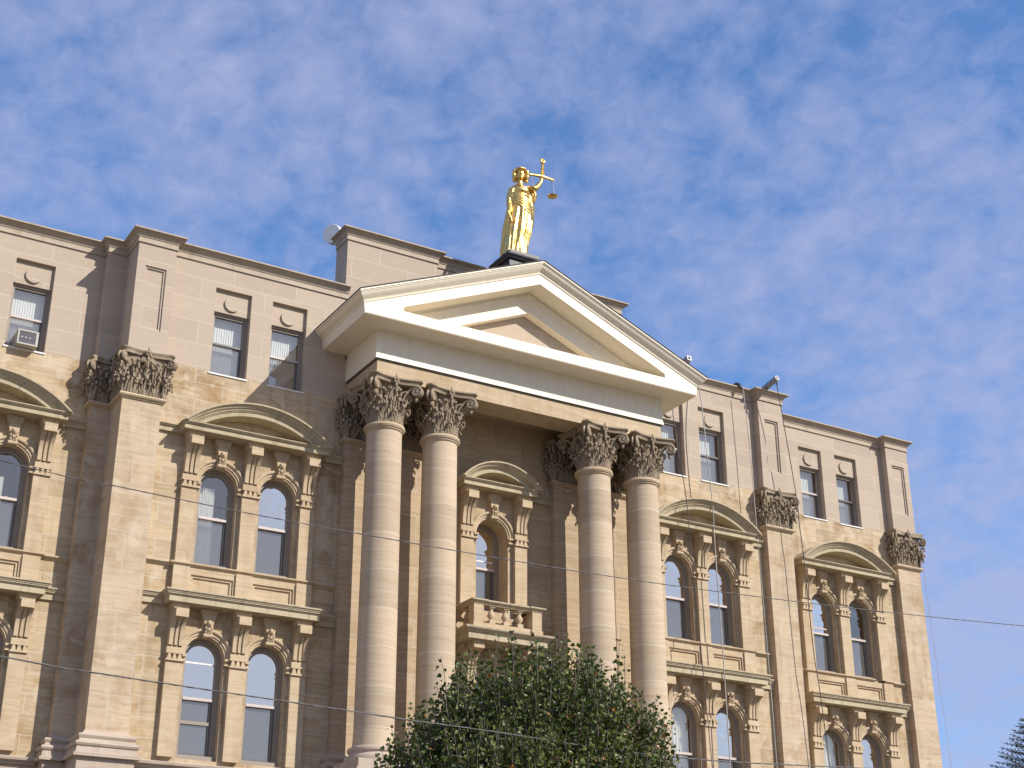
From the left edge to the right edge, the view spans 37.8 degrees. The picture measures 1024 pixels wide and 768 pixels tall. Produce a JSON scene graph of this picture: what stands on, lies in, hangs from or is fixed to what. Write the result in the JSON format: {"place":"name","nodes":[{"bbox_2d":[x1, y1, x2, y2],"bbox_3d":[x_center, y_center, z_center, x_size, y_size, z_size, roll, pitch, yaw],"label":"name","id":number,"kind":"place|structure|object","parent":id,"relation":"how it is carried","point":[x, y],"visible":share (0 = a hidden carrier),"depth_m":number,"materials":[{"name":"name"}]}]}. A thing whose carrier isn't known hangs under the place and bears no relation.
{"place":"outdoors","nodes":[
{"label":"outdoors","id":0,"kind":"place"},
{"bbox_2d":[0,655,865,767],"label":"overhead cable","id":1,"kind":"object","parent":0,"point":[389,716],"visible":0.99,"depth_m":22.42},
{"bbox_2d":[0,460,1023,625],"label":"overhead cable","id":2,"kind":"object","parent":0,"point":[477,554],"visible":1,"depth_m":24.30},
{"bbox_2d":[0,0,1023,767],"label":"sky","id":3,"kind":"structure","parent":0,"point":[825,198],"materials":[{"name":"blue"}]},
{"bbox_3d":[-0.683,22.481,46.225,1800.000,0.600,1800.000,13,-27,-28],"label":"ground","id":4,"kind":"structure","parent":0,"visible":0},
{"bbox_2d":[0,215,942,767],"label":"courthouse","id":5,"kind":"structure","parent":4,"relation":"on","point":[392,387],"depth_m":51.46,"materials":[{"name":"stone"}]},
{"bbox_2d":[0,633,2,664],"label":"window","id":6,"kind":"structure","parent":5,"relation":"in","point":[1,639],"depth_m":45.10,"materials":[{"name":"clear glass"}]},
{"bbox_2d":[0,447,26,548],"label":"window","id":7,"kind":"structure","parent":5,"relation":"in","point":[17,508],"depth_m":46.96,"materials":[{"name":"grey glass"}]},
{"bbox_2d":[11,328,38,350],"bbox_3d":[-15.837,-1.361,48.657,0.660,0.515,0.800,13,-27,-28],"label":"air conditioner","id":8,"kind":"object","parent":5,"relation":"attached to","point":[25,339],"visible":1,"depth_m":48.36,"materials":[{"name":"white plastic"}]},
{"bbox_2d":[3,283,50,354],"bbox_3d":[-15.951,-2.095,49.181,1.355,2.410,0.620,13,-27,-28],"label":"window","id":9,"kind":"structure","parent":5,"relation":"in","point":[12,315],"depth_m":49.50,"materials":[{"name":"white metal"}]},
{"bbox_2d":[175,639,220,761],"bbox_3d":[-9.734,9.772,46.327,1.300,3.770,0.270,13,-27,-28],"label":"window","id":10,"kind":"structure","parent":5,"relation":"in","point":[202,665],"depth_m":46.58,"materials":[{"name":"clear glass"}]},
{"bbox_2d":[192,470,233,568],"bbox_3d":[-9.801,4.473,48.770,1.300,3.400,0.495,13,-27,-28],"label":"window","id":11,"kind":"structure","parent":5,"relation":"in","point":[204,516],"depth_m":48.80,"materials":[{"name":"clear glass"}]},
{"bbox_2d":[208,312,247,381],"bbox_3d":[-9.736,-1.233,51.161,1.372,2.410,0.620,13,-27,-28],"label":"window","id":12,"kind":"structure","parent":5,"relation":"in","point":[240,353],"depth_m":51.43,"materials":[{"name":"white metal"}]},
{"bbox_2d":[240,647,281,766],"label":"window","id":13,"kind":"structure","parent":5,"relation":"in","point":[264,673],"depth_m":47.58,"materials":[{"name":"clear glass"}]},
{"bbox_2d":[254,481,292,577],"bbox_3d":[-7.965,4.858,49.652,1.300,3.400,0.270,13,-27,-28],"label":"window","id":14,"kind":"structure","parent":5,"relation":"in","point":[276,501],"depth_m":49.94,"materials":[{"name":"grey glass"}]},
{"bbox_2d":[266,326,303,393],"bbox_3d":[-7.943,-0.805,52.139,1.364,2.410,0.620,13,-27,-28],"label":"window","id":15,"kind":"structure","parent":5,"relation":"in","point":[295,366],"depth_m":52.40,"materials":[{"name":"white metal"}]},
{"bbox_2d":[323,224,340,244],"bbox_3d":[-6.581,-4.157,56.843,1.379,4.249,0.628,0,-24,0],"label":"antenna","id":16,"kind":"object","parent":5,"relation":"on","point":[330,231],"visible":0.37,"depth_m":57.41,"materials":[{"name":"white plastic"}]},
{"bbox_2d":[476,524,498,612],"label":"window","id":17,"kind":"structure","parent":5,"relation":"in","point":[487,543],"depth_m":54.21,"materials":[{"name":"grey glass"}]},
{"bbox_2d":[489,248,539,267],"bbox_3d":[0.199,-4.061,56.414,1.660,1.490,1.440,13,-27,-28],"label":"pedestal","id":18,"kind":"object","parent":5,"relation":"on","point":[510,256],"visible":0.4,"depth_m":56.02,"materials":[{"name":"black paint"}]},
{"bbox_2d":[500,158,557,256],"bbox_3d":[0.601,-6.765,57.912,2.364,4.727,1.032,13,-27,-28],"label":"statue","id":19,"kind":"object","parent":18,"relation":"on","point":[518,224],"visible":0.91,"depth_m":57.30,"materials":[{"name":"metal"}]},
{"bbox_2d":[660,419,686,477],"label":"window","id":20,"kind":"structure","parent":5,"relation":"in","point":[677,462],"depth_m":60.15,"materials":[{"name":"white metal"}]},
{"bbox_2d":[665,556,690,639],"bbox_3d":[6.236,8.249,57.402,1.300,3.400,0.270,13,-27,-28],"label":"window","id":21,"kind":"structure","parent":5,"relation":"in","point":[676,574],"depth_m":57.72,"materials":[{"name":"grey glass"}]},
{"bbox_2d":[671,702,697,767],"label":"window","id":22,"kind":"structure","parent":5,"relation":"in","point":[680,710],"depth_m":55.65,"materials":[{"name":"grey glass"}]},
{"bbox_2d":[683,356,691,362],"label":"outrigger beam","id":23,"kind":"structure","parent":5,"relation":"attached to","point":[687,359],"depth_m":60.22,"materials":[{"name":"metal"}]},
{"bbox_2d":[672,409,712,767],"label":"rope","id":24,"kind":"object","parent":23,"relation":"hanging from","point":[695,590],"visible":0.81,"depth_m":56.37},
{"bbox_2d":[699,428,728,486],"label":"window","id":25,"kind":"structure","parent":5,"relation":"in","point":[719,461],"depth_m":61.14,"materials":[{"name":"white metal"}]},
{"bbox_2d":[698,386,730,767],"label":"rope","id":26,"kind":"object","parent":5,"relation":"hanging from","point":[717,580],"visible":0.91,"depth_m":57.43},
{"bbox_2d":[708,564,733,646],"bbox_3d":[8.014,8.674,58.372,1.300,3.400,0.270,13,-27,-28],"label":"window","id":27,"kind":"structure","parent":5,"relation":"in","point":[723,578],"depth_m":58.69,"materials":[{"name":"grey glass"}]},
{"bbox_2d":[716,708,740,767],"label":"window","id":28,"kind":"structure","parent":5,"relation":"in","point":[721,731],"depth_m":56.47,"materials":[{"name":"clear glass"}]},
{"bbox_2d":[733,382,741,388],"bbox_3d":[9.375,0.105,62.484,0.574,0.339,0.153,-22,-32,40],"label":"rope protector","id":29,"kind":"object","parent":5,"relation":"on","point":[738,384],"visible":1,"depth_m":62.37,"materials":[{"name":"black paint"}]},
{"bbox_2d":[743,389,777,767],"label":"rope","id":30,"kind":"object","parent":5,"relation":"hanging from","point":[761,581],"visible":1,"depth_m":58.85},
{"bbox_2d":[761,376,778,388],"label":"outrigger beam","id":31,"kind":"structure","parent":5,"relation":"attached to","point":[771,382],"depth_m":62.53,"materials":[{"name":"metal"}]},
{"bbox_2d":[776,384,829,767],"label":"rope","id":32,"kind":"object","parent":31,"relation":"hanging from","point":[806,580],"visible":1,"depth_m":59.44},
{"bbox_2d":[799,466,827,521],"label":"window","id":33,"kind":"structure","parent":5,"relation":"in","point":[818,504],"depth_m":65.20,"materials":[{"name":"grey glass"}]},
{"bbox_2d":[811,595,836,672],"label":"window","id":34,"kind":"structure","parent":5,"relation":"in","point":[821,614],"depth_m":62.75,"materials":[{"name":"clear glass"}]},
{"bbox_2d":[823,730,844,767],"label":"window","id":35,"kind":"structure","parent":5,"relation":"in","point":[831,736],"depth_m":60.85,"materials":[{"name":"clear glass"}]},
{"bbox_2d":[836,475,862,528],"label":"window","id":36,"kind":"structure","parent":5,"relation":"in","point":[853,508],"depth_m":66.16,"materials":[{"name":"grey glass"}]},
{"bbox_2d":[849,601,874,678],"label":"window","id":37,"kind":"structure","parent":5,"relation":"in","point":[866,642],"depth_m":63.58,"materials":[{"name":"clear glass"}]},
{"bbox_2d":[862,735,881,767],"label":"window","id":38,"kind":"structure","parent":5,"relation":"in","point":[872,753],"depth_m":61.65,"materials":[{"name":"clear glass"}]},
{"bbox_2d":[916,509,951,767],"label":"rope","id":39,"kind":"object","parent":5,"relation":"hanging from","point":[934,649],"visible":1,"depth_m":64.49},
{"bbox_2d":[374,630,682,767],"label":"pear tree","id":40,"kind":"object","parent":4,"relation":"on","point":[599,719],"visible":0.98,"depth_m":25.39,"materials":[{"name":"green plant"}]},
{"bbox_2d":[989,718,1023,767],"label":"spruce tree","id":41,"kind":"object","parent":4,"relation":"on","point":[1017,758],"visible":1,"depth_m":52.60,"materials":[{"name":"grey plant"}]}
]}

